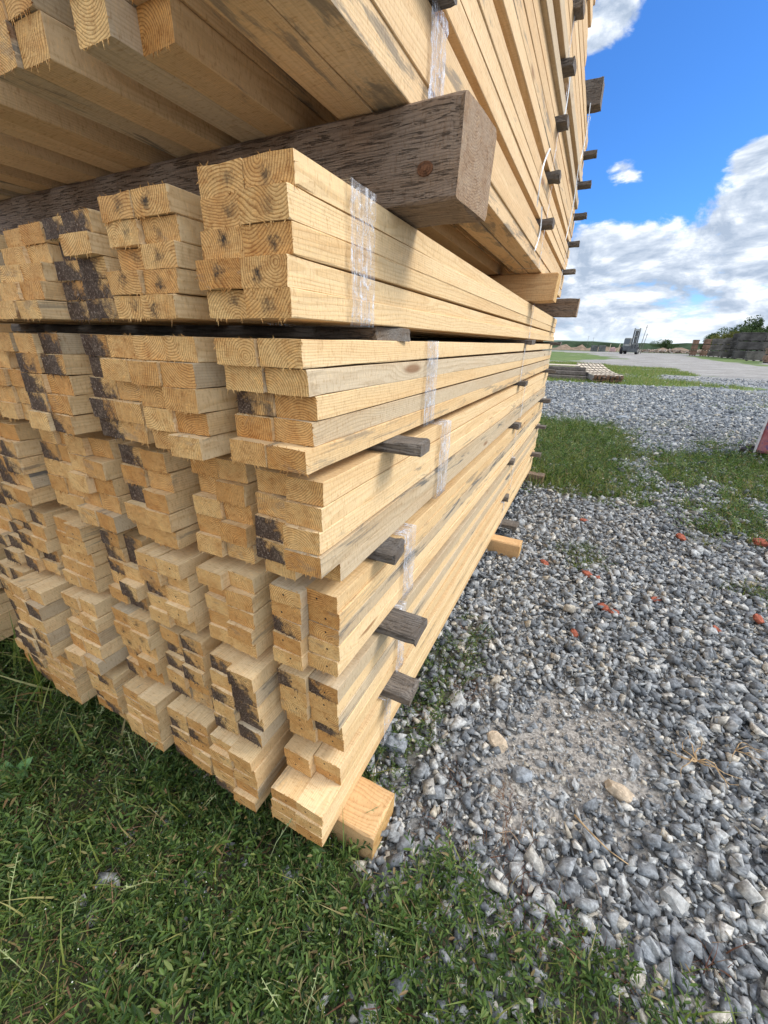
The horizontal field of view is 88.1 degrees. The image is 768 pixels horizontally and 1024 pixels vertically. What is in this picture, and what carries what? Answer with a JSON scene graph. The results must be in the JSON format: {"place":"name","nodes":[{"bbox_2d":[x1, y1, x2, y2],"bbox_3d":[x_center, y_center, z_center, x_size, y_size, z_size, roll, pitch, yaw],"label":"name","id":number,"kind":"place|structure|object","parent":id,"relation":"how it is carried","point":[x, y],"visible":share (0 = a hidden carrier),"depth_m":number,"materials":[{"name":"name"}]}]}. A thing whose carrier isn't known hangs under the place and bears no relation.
{"place":"outdoors","nodes":[
{"label":"outdoors","id":0,"kind":"place"},
{"bbox_2d":[0,347,767,1023],"bbox_3d":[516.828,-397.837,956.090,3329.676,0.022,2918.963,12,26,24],"label":"ground","id":1,"kind":"structure","parent":0,"point":[720,369],"depth_m":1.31,"materials":[{"name":"gravel"}]},
{"bbox_2d":[0,757,32,807],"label":"broadleaf plant","id":2,"kind":"object","parent":1,"relation":"on","point":[20,764],"visible":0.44,"depth_m":1.27,"materials":[{"name":"green plant"}]},
{"bbox_2d":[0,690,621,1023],"bbox_3d":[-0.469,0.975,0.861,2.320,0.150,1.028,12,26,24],"label":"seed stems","id":3,"kind":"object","parent":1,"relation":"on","point":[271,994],"visible":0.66,"depth_m":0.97,"materials":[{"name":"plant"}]},
{"bbox_2d":[329,776,394,859],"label":"bearer beam","id":4,"kind":"structure","parent":1,"relation":"on","point":[359,822],"depth_m":1.12,"materials":[{"name":"beige wood"}]},
{"bbox_2d":[14,626,53,683],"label":"timber bundle","id":5,"kind":"object","parent":4,"relation":"on","point":[39,660],"visible":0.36,"depth_m":1.50,"materials":[{"name":"brown wood"}]},
{"bbox_2d":[0,558,36,619],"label":"timber bundle","id":6,"kind":"object","parent":5,"relation":"on","point":[10,570],"visible":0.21,"depth_m":1.40,"materials":[{"name":"brown wood"}]},
{"bbox_2d":[0,492,25,564],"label":"timber bundle","id":7,"kind":"object","parent":6,"relation":"on","point":[10,539],"visible":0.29,"depth_m":1.36,"materials":[{"name":"brown wood"}]},
{"bbox_2d":[271,450,534,846],"bbox_3d":[0.651,0.097,2.668,0.188,0.210,3.961,12,26,24],"label":"timber bundle","id":8,"kind":"object","parent":4,"relation":"on","point":[313,786],"visible":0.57,"depth_m":1.10,"materials":[{"name":"brown wood"}]},
{"bbox_2d":[380,670,419,706],"bbox_3d":[-0.577,0.422,1.549,1.512,0.040,0.094,12,26,24],"label":"spacer stick","id":9,"kind":"object","parent":8,"relation":"on","point":[400,687],"visible":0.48,"depth_m":1.24,"materials":[{"name":"grey wood"}]},
{"bbox_2d":[209,643,286,748],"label":"timber bundle","id":10,"kind":"object","parent":9,"relation":"on","point":[246,693],"visible":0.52,"depth_m":1.03,"materials":[{"name":"brown wood"}]},
{"bbox_2d":[196,554,279,657],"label":"timber bundle","id":11,"kind":"object","parent":10,"relation":"on","point":[238,599],"visible":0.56,"depth_m":0.95,"materials":[{"name":"brown wood"}]},
{"bbox_2d":[190,453,263,565],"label":"timber bundle","id":12,"kind":"object","parent":11,"relation":"on","point":[225,505],"visible":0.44,"depth_m":0.88,"materials":[{"name":"brown wood"}]},
{"bbox_2d":[367,435,429,456],"bbox_3d":[-0.579,-0.290,1.200,1.512,0.033,0.079,12,26,24],"label":"spacer stick","id":13,"kind":"object","parent":12,"relation":"on","point":[408,446],"visible":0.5,"depth_m":0.89,"materials":[{"name":"grey wood"}]},
{"bbox_2d":[542,369,555,372],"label":"spacer stick","id":14,"kind":"object","parent":12,"relation":"on","point":[549,371],"visible":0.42,"depth_m":3.65,"materials":[{"name":"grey wood"}]},
{"bbox_2d":[127,334,289,463],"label":"timber bundle","id":15,"kind":"object","parent":14,"relation":"on","point":[190,407],"visible":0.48,"depth_m":0.71,"materials":[{"name":"brown wood"}]},
{"bbox_2d":[97,181,490,338],"bbox_3d":[0.473,-1.070,2.235,0.176,0.196,3.901,12,26,24],"label":"timber bundle","id":16,"kind":"object","parent":15,"relation":"on","point":[153,231],"visible":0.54,"depth_m":0.63,"materials":[{"name":"brown wood"}]},
{"bbox_2d":[375,607,427,646],"bbox_3d":[-0.578,0.184,1.406,1.530,0.033,0.104,12,26,24],"label":"spacer stick","id":17,"kind":"object","parent":10,"relation":"on","point":[403,626],"visible":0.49,"depth_m":1.10,"materials":[{"name":"grey wood"}]},
{"bbox_2d":[269,402,542,678],"bbox_3d":[0.683,-0.395,2.508,0.191,0.232,3.918,12,26,24],"label":"timber bundle","id":18,"kind":"object","parent":17,"relation":"on","point":[326,625],"visible":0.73,"depth_m":0.99,"materials":[{"name":"brown wood"}]},
{"bbox_2d":[367,537,404,564],"bbox_3d":[-0.615,-0.041,1.292,1.477,0.040,0.089,12,26,24],"label":"spacer stick","id":19,"kind":"object","parent":18,"relation":"on","point":[389,550],"visible":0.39,"depth_m":0.98,"materials":[{"name":"grey wood"}]},
{"bbox_2d":[254,372,547,582],"bbox_3d":[0.673,-0.624,2.379,0.193,0.251,3.907,12,26,24],"label":"timber bundle","id":20,"kind":"object","parent":19,"relation":"on","point":[341,520],"visible":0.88,"depth_m":0.87,"materials":[{"name":"brown wood"}]},
{"bbox_2d":[214,336,551,477],"bbox_3d":[0.669,-0.842,2.253,0.188,0.224,3.899,12,26,24],"label":"timber bundle","id":21,"kind":"object","parent":20,"relation":"on","point":[307,407],"visible":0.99,"depth_m":0.72,"materials":[{"name":"brown wood"}]},
{"bbox_2d":[11,324,410,341],"bbox_3d":[-0.613,-0.513,1.125,1.446,0.032,0.120,12,26,24],"label":"spacer stick","id":22,"kind":"object","parent":21,"relation":"on","point":[385,333],"visible":0.84,"depth_m":0.95,"materials":[{"name":"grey wood"}]},
{"bbox_2d":[195,148,556,341],"bbox_3d":[0.667,-1.043,2.156,0.193,0.210,3.901,12,26,24],"label":"timber bundle","id":23,"kind":"object","parent":21,"relation":"on","point":[291,236],"visible":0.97,"depth_m":0.60,"materials":[{"name":"brown wood"}]},
{"bbox_2d":[0,90,496,234],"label":"weathered beam","id":24,"kind":"structure","parent":23,"relation":"on","point":[423,163],"depth_m":0.71,"materials":[{"name":"brown wood"}]},
{"bbox_2d":[0,188,24,200],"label":"timber bundle","id":25,"kind":"object","parent":24,"relation":"on","point":[5,194],"depth_m":1.16,"materials":[{"name":"brown wood"}]},
{"bbox_2d":[0,164,67,194],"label":"timber bundle","id":26,"kind":"object","parent":24,"relation":"on","point":[18,180],"visible":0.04,"depth_m":1.05,"materials":[{"name":"brown wood"}]},
{"bbox_2d":[0,132,112,183],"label":"timber bundle","id":27,"kind":"object","parent":24,"relation":"on","point":[19,154],"visible":0.02,"depth_m":0.93,"materials":[{"name":"brown wood"}]},
{"bbox_2d":[0,80,175,172],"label":"timber bundle","id":28,"kind":"object","parent":24,"relation":"on","point":[33,119],"visible":0.12,"depth_m":0.80,"materials":[{"name":"brown wood"}]},
{"bbox_2d":[0,0,241,157],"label":"timber bundle","id":29,"kind":"object","parent":24,"relation":"on","point":[43,55],"visible":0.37,"depth_m":0.63,"materials":[{"name":"brown wood"}]},
{"bbox_2d":[70,0,514,275],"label":"timber bundle","id":30,"kind":"object","parent":24,"relation":"on","point":[204,61],"visible":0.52,"depth_m":0.61,"materials":[{"name":"brown wood"}]},
{"bbox_2d":[536,217,554,229],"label":"spacer stick","id":31,"kind":"object","parent":30,"relation":"on","point":[548,223],"visible":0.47,"depth_m":1.86,"materials":[{"name":"grey wood"}]},
{"bbox_2d":[204,0,563,297],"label":"timber bundle","id":32,"kind":"object","parent":24,"relation":"on","point":[342,59],"visible":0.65,"depth_m":0.61,"materials":[{"name":"brown wood"}]},
{"bbox_2d":[429,0,456,11],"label":"spacer stick","id":33,"kind":"object","parent":32,"relation":"on","point":[444,4],"visible":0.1,"depth_m":0.65,"materials":[{"name":"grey wood"}]},
{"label":"timber bundle","id":34,"kind":"object","parent":33,"relation":"on","visible":0},
{"bbox_2d":[545,170,560,184],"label":"spacer stick","id":35,"kind":"object","parent":34,"relation":"on","point":[553,177],"visible":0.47,"depth_m":1.80,"materials":[{"name":"grey wood"}]},
{"bbox_2d":[493,0,574,241],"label":"timber bundle","id":36,"kind":"object","parent":35,"relation":"on","point":[517,22],"visible":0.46,"depth_m":1.30,"materials":[{"name":"brown wood"}]},
{"bbox_2d":[532,0,578,213],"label":"timber bundle","id":37,"kind":"object","parent":36,"relation":"on","point":[545,19],"visible":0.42,"depth_m":1.52,"materials":[{"name":"brown wood"}]},
{"bbox_2d":[560,56,576,77],"bbox_3d":[0.602,-1.892,1.733,0.432,0.032,0.091,12,26,24],"label":"spacer stick","id":38,"kind":"object","parent":37,"relation":"on","point":[568,66],"visible":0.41,"depth_m":1.64,"materials":[{"name":"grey wood"}]},
{"bbox_2d":[577,180,591,189],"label":"spacer stick","id":39,"kind":"object","parent":37,"relation":"on","point":[582,185],"visible":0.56,"depth_m":2.84,"materials":[{"name":"grey wood"}]},
{"bbox_2d":[552,0,583,181],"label":"timber bundle","id":40,"kind":"object","parent":39,"relation":"on","point":[564,18],"visible":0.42,"depth_m":1.82,"materials":[{"name":"brown wood"}]},
{"bbox_2d":[573,0,584,20],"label":"spacer stick","id":41,"kind":"object","parent":40,"relation":"on","point":[578,9],"visible":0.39,"depth_m":1.59,"materials":[{"name":"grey wood"}]},
{"bbox_2d":[574,20,590,150],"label":"timber bundle","id":42,"kind":"object","parent":40,"relation":"on","point":[578,25],"visible":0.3,"depth_m":2.12,"materials":[{"name":"brown wood"}]},
{"bbox_2d":[555,114,568,132],"bbox_3d":[0.602,-1.728,1.804,0.436,0.032,0.090,12,26,24],"label":"spacer stick","id":43,"kind":"object","parent":36,"relation":"on","point":[562,123],"visible":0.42,"depth_m":1.70,"materials":[{"name":"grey wood"}]},
{"bbox_2d":[434,0,569,269],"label":"timber bundle","id":44,"kind":"object","parent":32,"relation":"on","point":[475,38],"visible":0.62,"depth_m":1.04,"materials":[{"name":"brown wood"}]},
{"bbox_2d":[488,272,560,302],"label":"square beam","id":45,"kind":"structure","parent":23,"relation":"on","point":[537,288],"depth_m":2.21,"materials":[{"name":"beige wood"}]},
{"bbox_2d":[530,298,579,317],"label":"square beam","id":46,"kind":"structure","parent":23,"relation":"on","point":[566,307],"depth_m":3.35,"materials":[{"name":"brown wood"}]},
{"bbox_2d":[410,338,535,344],"bbox_3d":[0.224,-1.140,2.627,1.475,0.031,0.090,12,26,24],"label":"spacer stick","id":47,"kind":"object","parent":21,"relation":"on","point":[529,342],"visible":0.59,"depth_m":2.43,"materials":[{"name":"wood"}]},
{"bbox_2d":[277,423,539,751],"bbox_3d":[0.676,-0.153,2.606,0.190,0.257,3.896,12,26,24],"label":"timber bundle","id":48,"kind":"object","parent":8,"relation":"on","point":[325,707],"visible":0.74,"depth_m":1.11,"materials":[{"name":"brown wood"}]},
{"bbox_2d":[508,458,514,464],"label":"spacer stick","id":49,"kind":"object","parent":48,"relation":"on","point":[511,461],"visible":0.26,"depth_m":2.68,"materials":[{"name":"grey wood"}]},
{"bbox_2d":[134,541,215,633],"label":"timber bundle","id":50,"kind":"object","parent":49,"relation":"on","point":[177,590],"visible":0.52,"depth_m":1.02,"materials":[{"name":"brown wood"}]},
{"bbox_2d":[118,441,200,549],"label":"timber bundle","id":51,"kind":"object","parent":50,"relation":"on","point":[164,486],"visible":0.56,"depth_m":0.93,"materials":[{"name":"brown wood"}]},
{"bbox_2d":[79,332,196,449],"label":"timber bundle","id":52,"kind":"object","parent":51,"relation":"on","point":[117,406],"visible":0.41,"depth_m":0.81,"materials":[{"name":"brown wood"}]},
{"bbox_2d":[41,205,472,338],"bbox_3d":[0.298,-1.111,2.332,0.177,0.189,3.912,12,26,24],"label":"timber bundle","id":53,"kind":"object","parent":52,"relation":"on","point":[89,254],"visible":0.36,"depth_m":0.73,"materials":[{"name":"brown wood"}]},
{"bbox_2d":[358,998,376,1023],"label":"rock","id":54,"kind":"object","parent":1,"relation":"on","point":[361,1016],"visible":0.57,"depth_m":0.85,"materials":[{"name":"stone"}]},
{"bbox_2d":[0,622,753,1023],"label":"dry weeds","id":55,"kind":"object","parent":1,"relation":"on","point":[348,900],"visible":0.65,"depth_m":1.02,"materials":[{"name":"plant"}]},
{"bbox_2d":[0,360,767,1023],"bbox_3d":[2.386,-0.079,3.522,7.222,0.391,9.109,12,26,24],"label":"ground cover","id":56,"kind":"object","parent":1,"relation":"on","point":[26,847],"visible":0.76,"depth_m":0.99,"materials":[{"name":"green plant"}]},
{"bbox_2d":[45,653,97,704],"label":"timber bundle","id":57,"kind":"object","parent":56,"relation":"on","point":[71,679],"visible":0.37,"depth_m":1.42,"materials":[{"name":"brown wood"}]},
{"bbox_2d":[9,570,74,659],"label":"timber bundle","id":58,"kind":"object","parent":57,"relation":"on","point":[44,611],"visible":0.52,"depth_m":1.31,"materials":[{"name":"brown wood"}]},
{"bbox_2d":[7,499,73,575],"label":"timber bundle","id":59,"kind":"object","parent":58,"relation":"on","point":[38,536],"visible":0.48,"depth_m":1.26,"materials":[{"name":"brown wood"}]},
{"bbox_2d":[0,417,56,507],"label":"timber bundle","id":60,"kind":"object","parent":59,"relation":"on","point":[24,475],"visible":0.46,"depth_m":1.16,"materials":[{"name":"brown wood"}]},
{"bbox_2d":[122,675,181,752],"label":"timber bundle","id":61,"kind":"object","parent":56,"relation":"on","point":[149,700],"visible":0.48,"depth_m":1.26,"materials":[{"name":"brown wood"}]},
{"bbox_2d":[111,601,169,684],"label":"timber bundle","id":62,"kind":"object","parent":61,"relation":"on","point":[139,632],"visible":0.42,"depth_m":1.19,"materials":[{"name":"brown wood"}]},
{"bbox_2d":[99,526,154,610],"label":"timber bundle","id":63,"kind":"object","parent":62,"relation":"on","point":[128,586],"visible":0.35,"depth_m":1.11,"materials":[{"name":"brown wood"}]},
{"bbox_2d":[63,431,136,535],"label":"timber bundle","id":64,"kind":"object","parent":63,"relation":"on","point":[95,475],"visible":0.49,"depth_m":1.01,"materials":[{"name":"brown wood"}]},
{"bbox_2d":[13,331,108,436],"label":"timber bundle","id":65,"kind":"object","parent":64,"relation":"on","point":[56,377],"visible":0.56,"depth_m":0.88,"materials":[{"name":"brown wood"}]},
{"bbox_2d":[0,221,430,338],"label":"timber bundle","id":66,"kind":"object","parent":65,"relation":"on","point":[31,287],"visible":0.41,"depth_m":0.80,"materials":[{"name":"brown wood"}]},
{"bbox_2d":[167,694,217,776],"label":"timber bundle","id":67,"kind":"object","parent":56,"relation":"on","point":[193,726],"visible":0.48,"depth_m":1.20,"materials":[{"name":"brown wood"}]},
{"bbox_2d":[209,718,294,811],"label":"timber bundle","id":68,"kind":"object","parent":56,"relation":"on","point":[247,772],"visible":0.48,"depth_m":1.12,"materials":[{"name":"brown wood"}]},
{"bbox_2d":[530,451,541,457],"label":"spacer stick","id":69,"kind":"object","parent":68,"relation":"on","point":[535,454],"visible":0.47,"depth_m":3.96,"materials":[{"name":"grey wood"}]},
{"bbox_2d":[157,624,223,708],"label":"timber bundle","id":70,"kind":"object","parent":69,"relation":"on","point":[187,653],"visible":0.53,"depth_m":1.11,"materials":[{"name":"brown wood"}]},
{"bbox_2d":[383,732,407,754],"bbox_3d":[0.038,0.825,1.417,0.090,0.052,0.061,10,22,11],"label":"rock","id":71,"kind":"object","parent":1,"relation":"on","point":[391,740],"visible":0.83,"depth_m":1.40,"materials":[{"name":"stone"}]},
{"bbox_2d":[448,690,466,709],"bbox_3d":[0.290,0.752,1.587,0.064,0.054,0.084,-13,12,-6],"label":"rock","id":72,"kind":"object","parent":1,"relation":"on","point":[459,700],"visible":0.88,"depth_m":1.56,"materials":[{"name":"stone"}]},
{"bbox_2d":[487,731,507,752],"bbox_3d":[0.409,0.828,1.435,0.055,0.041,0.081,-33,52,-20],"label":"rock","id":73,"kind":"object","parent":1,"relation":"on","point":[495,738],"visible":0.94,"depth_m":1.42,"materials":[{"name":"stone"}]},
{"bbox_2d":[486,534,522,558],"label":"bearer beam","id":74,"kind":"structure","parent":1,"relation":"on","point":[508,547],"depth_m":2.69,"materials":[{"name":"beige wood"}]},
{"bbox_2d":[86,659,136,720],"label":"timber bundle","id":75,"kind":"object","parent":74,"relation":"on","point":[107,686],"visible":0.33,"depth_m":1.34,"materials":[{"name":"brown wood"}]},
{"bbox_2d":[60,585,128,675],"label":"timber bundle","id":76,"kind":"object","parent":75,"relation":"on","point":[98,647],"visible":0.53,"depth_m":1.26,"materials":[{"name":"brown wood"}]},
{"bbox_2d":[53,509,113,593],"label":"timber bundle","id":77,"kind":"object","parent":76,"relation":"on","point":[85,559],"visible":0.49,"depth_m":1.19,"materials":[{"name":"brown wood"}]},
{"bbox_2d":[38,429,85,509],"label":"timber bundle","id":78,"kind":"object","parent":77,"relation":"on","point":[58,465],"visible":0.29,"depth_m":1.13,"materials":[{"name":"brown wood"}]},
{"bbox_2d":[0,332,37,422],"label":"timber bundle","id":79,"kind":"object","parent":78,"relation":"on","point":[15,403],"visible":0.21,"depth_m":0.99,"materials":[{"name":"brown wood"}]},
{"bbox_2d":[0,234,132,324],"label":"timber bundle","id":80,"kind":"object","parent":79,"relation":"on","point":[3,244],"visible":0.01,"depth_m":0.93,"materials":[{"name":"brown wood"}]},
{"bbox_2d":[498,519,518,529],"bbox_3d":[0.811,0.065,3.040,0.417,0.038,0.103,12,26,24],"label":"loose board","id":81,"kind":"object","parent":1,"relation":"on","point":[508,524],"visible":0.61,"depth_m":2.96,"materials":[{"name":"grey wood"}]},
{"bbox_2d":[512,766,532,782],"bbox_3d":[0.463,0.879,1.328,0.070,0.039,0.053,-7,15,7],"label":"rock","id":82,"kind":"object","parent":1,"relation":"on","point":[520,774],"visible":1,"depth_m":1.31,"materials":[{"name":"stone"}]},
{"bbox_2d":[576,363,623,381],"bbox_3d":[9.280,-6.089,17.273,1.140,0.592,3.891,7,24,12],"label":"board stack","id":83,"kind":"object","parent":1,"relation":"on","point":[598,372],"visible":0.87,"depth_m":16.45,"materials":[{"name":"wood"}]},
{"bbox_2d":[604,779,634,803],"bbox_3d":[0.761,0.904,1.287,0.057,0.046,0.086,-8,26,-42],"label":"rock","id":84,"kind":"object","parent":1,"relation":"on","point":[619,791],"visible":0.98,"depth_m":1.27,"materials":[{"name":"stone"}]},
{"bbox_2d":[619,328,640,353],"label":"forklift","id":85,"kind":"object","parent":1,"relation":"on","point":[630,345],"visible":0.99,"depth_m":78.64,"materials":[{"name":"metal"}]},
{"bbox_2d":[638,940,660,966],"bbox_3d":[0.635,1.056,0.948,0.054,0.030,0.038,27,31,14],"label":"rock","id":86,"kind":"object","parent":1,"relation":"on","point":[649,958],"visible":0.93,"depth_m":0.94,"materials":[{"name":"stone"}]},
{"bbox_2d":[550,341,759,350],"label":"tree line","id":87,"kind":"object","parent":1,"relation":"on","point":[646,346],"visible":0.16,"depth_m":273.33,"materials":[{"name":"plant"}]},
{"bbox_2d":[639,349,703,353],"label":"rubble","id":88,"kind":"object","parent":1,"relation":"on","point":[664,351],"visible":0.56,"depth_m":110.34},
{"bbox_2d":[659,886,689,917],"bbox_3d":[0.756,1.015,1.032,0.054,0.042,0.067,-15,44,-37],"label":"rock","id":89,"kind":"object","parent":1,"relation":"on","point":[679,904],"visible":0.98,"depth_m":1.02,"materials":[{"name":"stone"}]},
{"bbox_2d":[661,731,740,787],"bbox_3d":[1.064,0.847,1.358,0.191,0.026,0.195,-3,24,-10],"label":"dry root","id":90,"kind":"object","parent":1,"relation":"on","point":[701,761],"visible":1,"depth_m":1.35,"materials":[{"name":"plant"}]},
{"bbox_2d":[741,314,764,331],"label":"tree","id":91,"kind":"object","parent":1,"relation":"on","point":[759,324],"visible":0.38,"depth_m":85.00,"materials":[{"name":"green plant"}]},
{"bbox_2d":[740,415,767,454],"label":"steel bin","id":92,"kind":"object","parent":1,"relation":"on","point":[762,443],"visible":0.55,"depth_m":5.25,"materials":[{"name":"metal"}]},
{"bbox_2d":[744,351,765,361],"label":"board pile","id":93,"kind":"object","parent":1,"relation":"on","point":[752,355],"visible":0.77,"depth_m":50.63,"materials":[{"name":"wood"}]},
{"bbox_2d":[551,344,709,351],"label":"earth bank","id":94,"kind":"structure","parent":0,"point":[567,347],"depth_m":127.62,"materials":[{"name":"soil"}]},
{"bbox_2d":[554,0,767,343],"label":"sky","id":95,"kind":"structure","parent":0,"point":[673,238],"materials":[{"name":"blue"}]},
{"bbox_2d":[731,350,761,358],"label":"board pile","id":96,"kind":"object","parent":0,"point":[739,354],"visible":0.52,"depth_m":58.46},
{"bbox_2d":[734,341,763,350],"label":"board pile","id":97,"kind":"object","parent":96,"relation":"on","point":[747,345],"visible":0.98,"depth_m":57.64,"materials":[{"name":"wood"}]},
{"bbox_2d":[737,332,767,341],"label":"board pile","id":98,"kind":"object","parent":97,"relation":"on","point":[753,336],"visible":0.97,"depth_m":57.14,"materials":[{"name":"wood"}]},
{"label":"timber bundle","id":99,"kind":"object","parent":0,"visible":0},
{"bbox_2d":[0,320,104,324],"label":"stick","id":100,"kind":"object","parent":99,"relation":"on","point":[6,321],"visible":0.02,"depth_m":1.17,"materials":[{"name":"brown wood"}]},
{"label":"spacer stick","id":101,"kind":"object","parent":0,"visible":0},
{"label":"timber bundle","id":102,"kind":"object","parent":101,"relation":"on","visible":0},
{"bbox_2d":[585,76,604,113],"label":"square beam","id":103,"kind":"structure","parent":102,"relation":"on","point":[594,91],"depth_m":2.52,"materials":[{"name":"brown wood"}]},
{"bbox_3d":[-0.249,-1.795,0.419,0.904,0.134,0.116,12,26,24],"label":"square beam","id":104,"kind":"object","parent":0,"visible":0},
{"bbox_2d":[582,0,587,65],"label":"timber bundle","id":105,"kind":"object","parent":104,"relation":"on","point":[585,27],"visible":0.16,"depth_m":2.21,"materials":[{"name":"brown wood"}]},
{"bbox_2d":[587,0,595,27],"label":"timber bundle","id":106,"kind":"object","parent":105,"relation":"on","point":[590,4],"visible":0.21,"depth_m":2.26,"materials":[{"name":"brown wood"}]},
{"bbox_3d":[-1.794,0.524,1.932,0.624,0.122,0.136,12,26,24],"label":"bearer beam","id":107,"kind":"object","parent":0,"visible":0},
{"bbox_2d":[0,588,18,640],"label":"timber bundle","id":108,"kind":"object","parent":107,"relation":"on","point":[6,629],"visible":0.02,"depth_m":1.71,"materials":[{"name":"brown wood"}]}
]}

